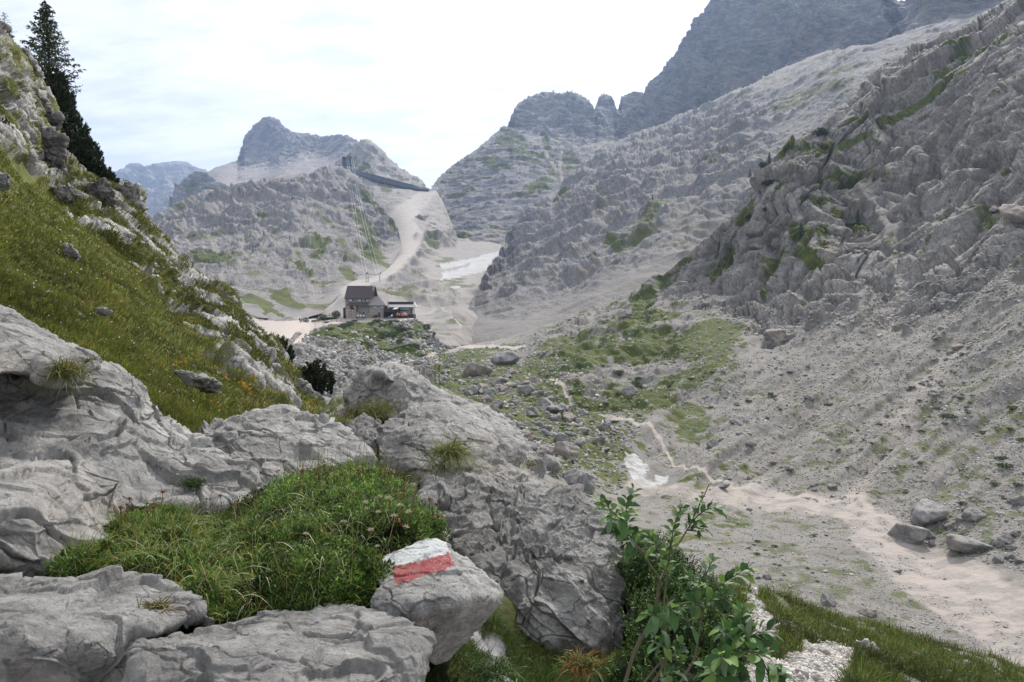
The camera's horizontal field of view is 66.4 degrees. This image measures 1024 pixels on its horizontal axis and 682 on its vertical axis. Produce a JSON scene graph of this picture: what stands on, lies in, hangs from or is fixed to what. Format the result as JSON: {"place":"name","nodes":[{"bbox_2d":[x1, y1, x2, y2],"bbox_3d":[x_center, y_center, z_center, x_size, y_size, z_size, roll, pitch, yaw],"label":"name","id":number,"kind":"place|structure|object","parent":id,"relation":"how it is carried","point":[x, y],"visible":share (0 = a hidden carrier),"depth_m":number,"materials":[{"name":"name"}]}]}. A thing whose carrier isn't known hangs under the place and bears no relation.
{"place":"outdoors","nodes":[
{"label":"outdoors","id":0,"kind":"place"},
{"bbox_2d":[113,161,210,216],"bbox_3d":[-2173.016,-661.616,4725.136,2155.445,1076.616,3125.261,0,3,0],"label":"mountains","id":1,"kind":"structure","parent":0,"point":[156,181],"depth_m":4695.36,"materials":[{"name":"grey stone"}]},
{"bbox_2d":[0,18,326,432],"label":"meadow hillside","id":2,"kind":"structure","parent":0,"point":[32,168],"depth_m":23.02,"materials":[{"name":"green plant"}]},
{"bbox_2d":[0,172,11,190],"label":"rock outcrop","id":3,"kind":"object","parent":2,"relation":"on","point":[5,178],"visible":1,"depth_m":17.96,"materials":[{"name":"stone"}]},
{"bbox_2d":[0,21,14,37],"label":"rock outcrop","id":4,"kind":"object","parent":2,"relation":"on","point":[7,27],"visible":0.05,"depth_m":33.95,"materials":[{"name":"stone"}]},
{"bbox_2d":[18,45,44,87],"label":"rock outcrop","id":5,"kind":"object","parent":2,"relation":"on","point":[33,62],"visible":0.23,"depth_m":35.96,"materials":[{"name":"stone"}]},
{"bbox_2d":[30,86,64,130],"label":"rock outcrop","id":6,"kind":"object","parent":2,"relation":"on","point":[56,118],"visible":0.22,"depth_m":32.94,"materials":[{"name":"stone"}]},
{"bbox_2d":[20,0,86,93],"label":"spruce tree","id":7,"kind":"object","parent":2,"relation":"on","point":[44,12],"visible":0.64,"depth_m":43.62,"materials":[{"name":"green plant"}]},
{"bbox_2d":[39,126,69,177],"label":"rock outcrop","id":8,"kind":"object","parent":2,"relation":"on","point":[55,142],"visible":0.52,"depth_m":29.88,"materials":[{"name":"stone"}]},
{"bbox_2d":[42,63,69,88],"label":"mountain pine","id":9,"kind":"object","parent":2,"relation":"on","point":[60,77],"visible":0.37,"depth_m":41.80,"materials":[{"name":"green plant"}]},
{"bbox_2d":[43,73,71,108],"bbox_3d":[-23.657,-12.652,39.997,2.081,2.005,2.083,0,3,0],"label":"mountain pine","id":10,"kind":"object","parent":2,"relation":"on","point":[57,88],"visible":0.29,"depth_m":39.75,"materials":[{"name":"green plant"}]},
{"bbox_2d":[50,183,86,204],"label":"rock outcrop","id":11,"kind":"object","parent":2,"relation":"on","point":[68,191],"visible":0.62,"depth_m":25.93,"materials":[{"name":"stone"}]},
{"bbox_2d":[55,95,81,120],"bbox_3d":[-23.029,-11.762,39.976,1.845,1.760,1.890,0,3,0],"label":"mountain pine","id":12,"kind":"object","parent":2,"relation":"on","point":[68,106],"visible":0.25,"depth_m":39.72,"materials":[{"name":"green plant"}]},
{"bbox_2d":[62,243,80,260],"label":"rock outcrop","id":13,"kind":"object","parent":2,"relation":"on","point":[70,250],"visible":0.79,"depth_m":15.95,"materials":[{"name":"stone"}]},
{"bbox_2d":[62,109,91,139],"bbox_3d":[-22.097,-10.632,38.969,1.993,1.997,2.004,0,3,0],"label":"mountain pine","id":14,"kind":"object","parent":2,"relation":"on","point":[76,123],"visible":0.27,"depth_m":38.74,"materials":[{"name":"green plant"}]},
{"bbox_2d":[61,122,99,160],"bbox_3d":[-21.241,-9.461,37.954,2.161,2.234,2.243,1,3,22],"label":"mountain pine","id":15,"kind":"object","parent":2,"relation":"on","point":[76,139],"visible":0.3,"depth_m":37.67,"materials":[{"name":"green plant"}]},
{"bbox_2d":[68,140,105,173],"bbox_3d":[-20.580,-8.628,37.472,2.139,2.087,2.015,0,3,0],"label":"mountain pine","id":16,"kind":"object","parent":2,"relation":"on","point":[76,151],"visible":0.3,"depth_m":37.08,"materials":[{"name":"green plant"}]},
{"bbox_2d":[85,155,116,177],"bbox_3d":[-19.644,-7.969,36.963,1.722,1.596,1.760,0,3,0],"label":"mountain pine","id":17,"kind":"object","parent":2,"relation":"on","point":[95,165],"visible":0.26,"depth_m":36.71,"materials":[{"name":"green plant"}]},
{"bbox_2d":[85,177,117,208],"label":"rock outcrop","id":18,"kind":"object","parent":2,"relation":"on","point":[100,189],"visible":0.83,"depth_m":28.97,"materials":[{"name":"stone"}]},
{"bbox_2d":[94,307,112,315],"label":"rock outcrop","id":19,"kind":"object","parent":2,"relation":"on","point":[103,311],"visible":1,"depth_m":11.57,"materials":[{"name":"stone"}]},
{"bbox_2d":[98,169,119,182],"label":"mountain pine","id":20,"kind":"object","parent":2,"relation":"on","point":[107,175],"visible":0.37,"depth_m":36.36,"materials":[{"name":"green plant"}]},
{"bbox_2d":[117,181,149,212],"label":"rock outcrop","id":21,"kind":"object","parent":2,"relation":"on","point":[132,191],"visible":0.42,"depth_m":32.93,"materials":[{"name":"stone"}]},
{"bbox_2d":[1,198,282,411],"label":"meadow flowers","id":22,"kind":"object","parent":2,"relation":"on","point":[93,312],"visible":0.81,"depth_m":14.28,"materials":[{"name":"plant"}]},
{"bbox_2d":[173,369,221,394],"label":"rock outcrop","id":23,"kind":"object","parent":2,"relation":"on","point":[204,382],"visible":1,"depth_m":10.38,"materials":[{"name":"stone"}]},
{"bbox_2d":[276,334,294,363],"bbox_3d":[-8.806,0.365,29.490,1.260,1.276,1.315,0,3,0],"label":"mountain pine","id":24,"kind":"object","parent":2,"relation":"on","point":[290,351],"visible":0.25,"depth_m":29.46,"materials":[{"name":"green plant"}]},
{"bbox_2d":[296,378,311,391],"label":"rock outcrop","id":25,"kind":"object","parent":2,"relation":"on","point":[302,383],"visible":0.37,"depth_m":23.22,"materials":[{"name":"stone"}]},
{"bbox_2d":[299,358,337,395],"bbox_3d":[-6.578,1.211,25.979,1.539,1.281,1.514,0,3,0],"label":"mountain pine","id":26,"kind":"object","parent":2,"relation":"on","point":[321,380],"visible":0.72,"depth_m":25.70,"materials":[{"name":"green plant"}]},
{"bbox_2d":[169,171,227,206],"bbox_3d":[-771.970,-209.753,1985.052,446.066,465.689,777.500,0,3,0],"label":"rocky knoll","id":27,"kind":"structure","parent":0,"point":[195,182],"depth_m":1995.47,"materials":[{"name":"grey stone"}]},
{"bbox_2d":[148,166,401,317],"bbox_3d":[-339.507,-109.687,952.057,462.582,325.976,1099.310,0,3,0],"label":"grey massif","id":28,"kind":"structure","parent":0,"point":[282,247],"depth_m":816.37,"materials":[{"name":"grey stone"}]},
{"bbox_2d":[207,116,357,186],"bbox_3d":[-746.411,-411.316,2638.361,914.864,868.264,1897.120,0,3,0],"label":"domed peak","id":29,"kind":"structure","parent":0,"point":[271,147],"depth_m":2684.18,"materials":[{"name":"grey stone"}]},
{"bbox_2d":[257,139,501,345],"bbox_3d":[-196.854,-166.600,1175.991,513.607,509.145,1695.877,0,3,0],"label":"pass and bowl","id":30,"kind":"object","parent":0,"point":[436,275],"visible":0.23,"depth_m":876.52,"materials":[{"name":"grey stone"}]},
{"bbox_2d":[342,157,352,165],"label":"cable station","id":31,"kind":"object","parent":30,"relation":"on","point":[346,161],"visible":1,"depth_m":1494.31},
{"bbox_2d":[337,165,428,190],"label":"avalanche gallery","id":32,"kind":"object","parent":30,"relation":"attached to","point":[385,180],"visible":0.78,"depth_m":1500.98,"materials":[{"name":"grey concrete"}]},
{"bbox_2d":[0,0,904,188],"label":"sky","id":33,"kind":"structure","parent":0,"point":[428,82],"materials":[{"name":"white"}]},
{"bbox_2d":[416,90,643,245],"bbox_3d":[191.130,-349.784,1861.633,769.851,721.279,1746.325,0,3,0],"label":"mountain","id":34,"kind":"structure","parent":0,"point":[496,186],"depth_m":1702.03,"materials":[{"name":"grey stone"}]},
{"bbox_2d":[171,393,1022,681],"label":"foreground turf","id":35,"kind":"structure","parent":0,"point":[508,609],"depth_m":4.13,"materials":[{"name":"green plant"}]},
{"bbox_2d":[0,565,206,681],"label":"boulder","id":36,"kind":"object","parent":35,"relation":"on","point":[91,626],"visible":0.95,"depth_m":2.33,"materials":[{"name":"stone"}]},
{"bbox_2d":[135,590,191,631],"bbox_3d":[-1.097,0.904,2.466,0.228,0.239,0.193,-2,4,-32],"label":"grass tuft","id":37,"kind":"object","parent":36,"relation":"on","point":[160,605],"visible":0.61,"depth_m":2.45,"materials":[{"name":"plant"}]},
{"bbox_2d":[0,361,262,576],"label":"boulder","id":38,"kind":"object","parent":35,"relation":"on","point":[64,472],"visible":0.93,"depth_m":4.29,"materials":[{"name":"stone"}]},
{"bbox_2d":[9,563,42,577],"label":"stone","id":39,"kind":"object","parent":38,"relation":"on","point":[25,569],"visible":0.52,"depth_m":3.09,"materials":[{"name":"stone"}]},
{"bbox_2d":[33,555,50,575],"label":"stone","id":40,"kind":"object","parent":38,"relation":"on","point":[42,561],"visible":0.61,"depth_m":3.11,"materials":[{"name":"stone"}]},
{"bbox_2d":[0,304,102,389],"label":"boulder","id":41,"kind":"object","parent":38,"relation":"on","point":[26,345],"visible":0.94,"depth_m":4.49,"materials":[{"name":"stone"}]},
{"bbox_2d":[16,353,104,420],"bbox_3d":[-2.518,0.292,4.353,0.446,0.475,0.445,-2,4,-32],"label":"grass tuft","id":42,"kind":"object","parent":38,"relation":"on","point":[69,368],"visible":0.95,"depth_m":4.32,"materials":[{"name":"green plant"}]},
{"bbox_2d":[175,475,209,492],"bbox_3d":[-1.764,0.809,4.348,0.186,0.132,0.165,-2,3,-30],"label":"grass tuft","id":43,"kind":"object","parent":38,"relation":"on","point":[193,482],"visible":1,"depth_m":4.33,"materials":[{"name":"plant"}]},
{"bbox_2d":[18,448,453,632],"bbox_3d":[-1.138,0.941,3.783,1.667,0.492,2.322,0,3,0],"label":"grassy mound","id":44,"kind":"object","parent":35,"relation":"on","point":[281,590],"visible":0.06,"depth_m":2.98,"materials":[{"name":"green plant"}]},
{"bbox_2d":[40,458,454,628],"bbox_3d":[-1.122,0.858,3.759,1.753,0.447,2.339,0,3,0],"label":"mat of small leaves","id":45,"kind":"object","parent":44,"relation":"on","point":[366,564],"visible":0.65,"depth_m":3.15,"materials":[{"name":"green plant"}]},
{"bbox_2d":[89,431,425,589],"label":"upright grass stalks","id":46,"kind":"object","parent":44,"relation":"on","point":[366,463],"visible":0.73,"depth_m":4.07,"materials":[{"name":"green plant"}]},
{"bbox_2d":[121,602,436,681],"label":"boulder","id":47,"kind":"object","parent":35,"relation":"on","point":[328,642],"visible":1,"depth_m":2.19,"materials":[{"name":"stone"}]},
{"bbox_2d":[199,617,214,626],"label":"stone","id":48,"kind":"object","parent":47,"relation":"on","point":[207,622],"visible":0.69,"depth_m":2.61,"materials":[{"name":"stone"}]},
{"bbox_2d":[199,404,376,491],"bbox_3d":[-1.776,0.880,6.211,1.252,0.636,2.263,-2,3,-27],"label":"boulder","id":49,"kind":"object","parent":35,"relation":"on","point":[271,434],"visible":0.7,"depth_m":5.98,"materials":[{"name":"stone"}]},
{"bbox_2d":[178,406,422,482],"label":"grass","id":50,"kind":"structure","parent":35,"relation":"on","point":[403,474],"depth_m":6.53,"materials":[{"name":"green plant"}]},
{"bbox_2d":[305,409,365,426],"bbox_3d":[-1.897,0.999,8.390,0.784,0.639,0.714,2,4,34],"label":"grass tuft","id":51,"kind":"object","parent":35,"relation":"on","point":[341,419],"visible":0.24,"depth_m":8.36,"materials":[{"name":"plant"}]},
{"bbox_2d":[343,412,381,454],"bbox_3d":[-1.609,1.035,8.429,0.560,0.508,1.790,-1,3,-11],"label":"boulder","id":52,"kind":"object","parent":35,"relation":"on","point":[360,425],"visible":0.52,"depth_m":8.25,"materials":[{"name":"stone"}]},
{"bbox_2d":[335,394,409,420],"bbox_3d":[-1.582,0.989,8.911,0.919,0.840,0.876,-2,4,-37],"label":"grass tuft","id":53,"kind":"object","parent":35,"relation":"on","point":[374,409],"visible":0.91,"depth_m":8.86,"materials":[{"name":"green plant"}]},
{"bbox_2d":[343,361,430,418],"bbox_3d":[-1.601,0.632,10.117,1.092,0.798,2.314,0,3,-8],"label":"boulder","id":54,"kind":"object","parent":35,"relation":"on","point":[391,381],"visible":0.77,"depth_m":9.39,"materials":[{"name":"stone"}]},
{"bbox_2d":[376,409,455,479],"bbox_3d":[-0.954,1.046,7.730,0.758,0.708,2.257,0,3,-8],"label":"boulder","id":55,"kind":"object","parent":35,"relation":"on","point":[406,432],"visible":0.81,"depth_m":7.19,"materials":[{"name":"stone"}]},
{"bbox_2d":[370,538,504,664],"bbox_3d":[-0.278,1.050,3.004,0.503,0.515,0.923,0,3,0],"label":"boulder","id":56,"kind":"object","parent":35,"relation":"on","point":[448,596],"visible":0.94,"depth_m":2.76,"materials":[{"name":"stone"}]},
{"bbox_2d":[408,429,487,479],"bbox_3d":[-0.535,1.099,6.723,0.728,0.766,0.710,-1,3,-12],"label":"grass tuft","id":57,"kind":"object","parent":35,"relation":"on","point":[453,453],"visible":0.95,"depth_m":6.65,"materials":[{"name":"green plant"}]},
{"bbox_2d":[417,384,498,452],"bbox_3d":[-0.653,0.930,9.633,1.009,0.778,2.471,0,3,0],"label":"boulder","id":58,"kind":"object","parent":35,"relation":"on","point":[465,414],"visible":0.77,"depth_m":9.09,"materials":[{"name":"stone"}]},
{"bbox_2d":[439,418,466,446],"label":"boulder","id":59,"kind":"object","parent":58,"relation":"on","point":[458,430],"visible":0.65,"depth_m":8.17,"materials":[{"name":"stone"}]},
{"bbox_2d":[454,649,527,681],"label":"grass tuft","id":60,"kind":"object","parent":35,"relation":"on","point":[494,671],"visible":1,"depth_m":3.08,"materials":[{"name":"green plant"}]},
{"bbox_2d":[464,397,527,467],"bbox_3d":[-0.256,1.292,11.117,0.865,0.944,2.695,0,3,-7],"label":"boulder","id":61,"kind":"object","parent":35,"relation":"on","point":[512,448],"visible":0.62,"depth_m":10.28,"materials":[{"name":"stone"}]},
{"bbox_2d":[414,442,626,656],"bbox_3d":[-0.036,1.735,6.247,1.536,1.329,4.426,-1,3,-13],"label":"boulder","id":62,"kind":"object","parent":35,"relation":"on","point":[532,545],"visible":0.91,"depth_m":4.89,"materials":[{"name":"stone"}]},
{"bbox_2d":[425,604,623,681],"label":"ground grass","id":63,"kind":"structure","parent":35,"relation":"on","point":[540,672],"depth_m":3.78,"materials":[{"name":"green plant"}]},
{"bbox_2d":[545,645,613,681],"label":"grass tuft","id":64,"kind":"object","parent":35,"relation":"on","point":[584,664],"visible":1,"depth_m":3.28,"materials":[{"name":"green plant"}]},
{"bbox_2d":[588,483,728,681],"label":"willow shrub","id":65,"kind":"object","parent":35,"relation":"on","point":[623,530],"visible":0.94,"depth_m":2.35,"materials":[{"name":"green plant"}]},
{"bbox_2d":[635,500,689,681],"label":"willow shrub","id":66,"kind":"object","parent":35,"relation":"on","point":[665,618],"visible":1,"depth_m":2.26,"materials":[{"name":"green plant"}]},
{"bbox_2d":[602,525,758,681],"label":"leafy shrub","id":67,"kind":"object","parent":35,"relation":"on","point":[637,574],"visible":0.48,"depth_m":4.00,"materials":[{"name":"green plant"}]},
{"bbox_2d":[678,553,759,681],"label":"willow shrub","id":68,"kind":"object","parent":35,"relation":"on","point":[695,611],"visible":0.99,"depth_m":2.48,"materials":[{"name":"green plant"}]},
{"bbox_2d":[692,600,793,681],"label":"willow shrub","id":69,"kind":"object","parent":35,"relation":"on","point":[722,667],"visible":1,"depth_m":2.15,"materials":[{"name":"green plant"}]},
{"bbox_2d":[701,573,1023,681],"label":"bank grass","id":70,"kind":"structure","parent":35,"relation":"on","point":[866,666],"depth_m":6.24,"materials":[{"name":"green plant"}]},
{"bbox_2d":[251,0,1023,666],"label":"valley terrain","id":71,"kind":"structure","parent":0,"point":[915,156],"depth_m":186.11,"materials":[{"name":"stone"}]},
{"bbox_2d":[343,286,387,318],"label":"mountain hut","id":72,"kind":"object","parent":71,"relation":"on","point":[367,301],"visible":0.98,"depth_m":330.52,"materials":[{"name":"stone"}]},
{"bbox_2d":[283,318,462,396],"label":"knoll stones","id":73,"kind":"object","parent":71,"relation":"on","point":[380,353],"visible":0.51,"depth_m":265.80,"materials":[{"name":"grey stone"}]},
{"bbox_2d":[383,302,399,318],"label":"timber shelter","id":74,"kind":"object","parent":71,"relation":"on","point":[388,311],"visible":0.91,"depth_m":330.51,"materials":[{"name":"wood"}]},
{"bbox_2d":[387,302,416,318],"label":"hut annexe","id":75,"kind":"structure","parent":71,"relation":"on","point":[408,308],"depth_m":332.93,"materials":[{"name":"concrete"}]},
{"bbox_2d":[461,362,492,376],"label":"boulder","id":76,"kind":"object","parent":71,"relation":"on","point":[471,369],"visible":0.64,"depth_m":216.72,"materials":[{"name":"stone"}]},
{"bbox_2d":[491,351,519,364],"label":"boulder","id":77,"kind":"object","parent":71,"relation":"on","point":[506,358],"visible":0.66,"depth_m":244.27,"materials":[{"name":"stone"}]},
{"bbox_2d":[407,339,643,493],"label":"boulder field stones","id":78,"kind":"object","parent":71,"relation":"on","point":[576,425],"visible":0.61,"depth_m":150.80,"materials":[{"name":"grey stone"}]},
{"bbox_2d":[517,384,534,395],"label":"boulder","id":79,"kind":"object","parent":71,"relation":"on","point":[527,389],"visible":0.88,"depth_m":182.71,"materials":[{"name":"stone"}]},
{"bbox_2d":[527,459,546,477],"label":"boulder","id":80,"kind":"object","parent":71,"relation":"on","point":[541,471],"visible":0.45,"depth_m":96.05,"materials":[{"name":"stone"}]},
{"bbox_2d":[536,397,553,406],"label":"boulder","id":81,"kind":"object","parent":71,"relation":"on","point":[543,402],"visible":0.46,"depth_m":157.56,"materials":[{"name":"stone"}]},
{"bbox_2d":[542,453,561,472],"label":"boulder","id":82,"kind":"object","parent":71,"relation":"on","point":[552,464],"visible":0.67,"depth_m":101.58,"materials":[{"name":"stone"}]},
{"bbox_2d":[547,405,563,411],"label":"boulder","id":83,"kind":"object","parent":71,"relation":"on","point":[554,408],"visible":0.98,"depth_m":154.35,"materials":[{"name":"stone"}]},
{"bbox_2d":[553,432,571,442],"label":"boulder","id":84,"kind":"object","parent":71,"relation":"on","point":[560,436],"visible":0.45,"depth_m":121.26,"materials":[{"name":"stone"}]},
{"bbox_2d":[554,441,578,460],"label":"boulder","id":85,"kind":"object","parent":71,"relation":"on","point":[569,450],"visible":0.74,"depth_m":113.37,"materials":[{"name":"stone"}]},
{"bbox_2d":[563,468,594,494],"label":"boulder","id":86,"kind":"object","parent":71,"relation":"on","point":[576,476],"visible":0.62,"depth_m":101.33,"materials":[{"name":"stone"}]},
{"bbox_2d":[505,288,740,415],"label":"mound stones","id":87,"kind":"object","parent":71,"relation":"on","point":[672,359],"visible":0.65,"depth_m":205.70,"materials":[{"name":"grey stone"}]},
{"bbox_2d":[623,384,637,395],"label":"boulder","id":88,"kind":"object","parent":71,"relation":"on","point":[629,390],"visible":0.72,"depth_m":174.08,"materials":[{"name":"stone"}]},
{"bbox_2d":[706,439,718,448],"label":"boulder","id":89,"kind":"object","parent":71,"relation":"on","point":[711,443],"visible":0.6,"depth_m":132.13,"materials":[{"name":"stone"}]},
{"bbox_2d":[713,480,729,487],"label":"boulder","id":90,"kind":"object","parent":71,"relation":"on","point":[722,484],"visible":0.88,"depth_m":109.08,"materials":[{"name":"stone"}]},
{"bbox_2d":[763,329,786,341],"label":"boulder","id":91,"kind":"object","parent":71,"relation":"on","point":[779,335],"visible":0.98,"depth_m":199.56,"materials":[{"name":"stone"}]},
{"bbox_2d":[812,127,829,136],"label":"dark bush","id":92,"kind":"object","parent":71,"relation":"on","point":[819,131],"visible":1,"depth_m":326.35,"materials":[{"name":"green plant"}]},
{"bbox_2d":[820,593,835,606],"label":"boulder","id":93,"kind":"object","parent":71,"relation":"on","point":[829,599],"visible":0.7,"depth_m":68.38,"materials":[{"name":"stone"}]},
{"bbox_2d":[646,304,1023,573],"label":"scree stones","id":94,"kind":"object","parent":71,"relation":"on","point":[1001,514],"visible":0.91,"depth_m":133.71,"materials":[{"name":"grey gravel"}]},
{"bbox_2d":[646,492,1023,657],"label":"floor stones","id":95,"kind":"object","parent":71,"relation":"on","point":[826,571],"visible":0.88,"depth_m":77.34,"materials":[{"name":"grey gravel"}]},
{"bbox_2d":[650,242,1023,345],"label":"cliff foot rubble","id":96,"kind":"object","parent":71,"relation":"on","point":[976,297],"visible":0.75,"depth_m":193.42,"materials":[{"name":"stone"}]},
{"bbox_2d":[859,608,876,617],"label":"boulder","id":97,"kind":"object","parent":71,"relation":"on","point":[866,611],"visible":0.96,"depth_m":66.77,"materials":[{"name":"stone"}]},
{"bbox_2d":[887,523,929,544],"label":"boulder","id":98,"kind":"object","parent":71,"relation":"on","point":[910,533],"visible":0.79,"depth_m":86.83,"materials":[{"name":"stone"}]},
{"bbox_2d":[910,499,947,526],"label":"boulder","id":99,"kind":"object","parent":71,"relation":"on","point":[923,512],"visible":0.81,"depth_m":90.97,"materials":[{"name":"stone"}]},
{"bbox_2d":[945,534,995,552],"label":"boulder","id":100,"kind":"object","parent":71,"relation":"on","point":[960,543],"visible":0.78,"depth_m":81.27,"materials":[{"name":"stone"}]},
{"bbox_2d":[961,507,985,521],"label":"boulder","id":101,"kind":"object","parent":71,"relation":"on","point":[972,514],"visible":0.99,"depth_m":88.83,"materials":[{"name":"stone"}]},
{"bbox_2d":[998,534,1014,544],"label":"boulder","id":102,"kind":"object","parent":71,"relation":"on","point":[1009,539],"visible":0.65,"depth_m":81.16,"materials":[{"name":"stone"}]},
{"bbox_2d":[998,204,1023,224],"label":"boulder","id":103,"kind":"object","parent":71,"relation":"on","point":[1013,213],"visible":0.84,"depth_m":194.96,"materials":[{"name":"stone"}]},
{"bbox_2d":[1009,495,1023,506],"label":"boulder","id":104,"kind":"object","parent":71,"relation":"on","point":[1016,501],"visible":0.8,"depth_m":89.15,"materials":[{"name":"stone"}]},
{"bbox_2d":[468,0,1003,343],"bbox_3d":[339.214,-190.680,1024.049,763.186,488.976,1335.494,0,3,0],"label":"long grey slope","id":105,"kind":"structure","parent":0,"point":[601,226],"depth_m":736.07,"materials":[{"name":"grey stone"}]},
{"bbox_2d":[742,586,853,681],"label":"white gravel","id":106,"kind":"structure","parent":0,"point":[802,671],"depth_m":5.28,"materials":[{"name":"stone"}]},
{"bbox_2d":[613,0,1004,138],"bbox_3d":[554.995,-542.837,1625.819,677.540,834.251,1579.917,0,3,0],"label":"great rock wall","id":107,"kind":"structure","parent":0,"point":[726,47],"depth_m":1627.06,"materials":[{"name":"grey stone"}]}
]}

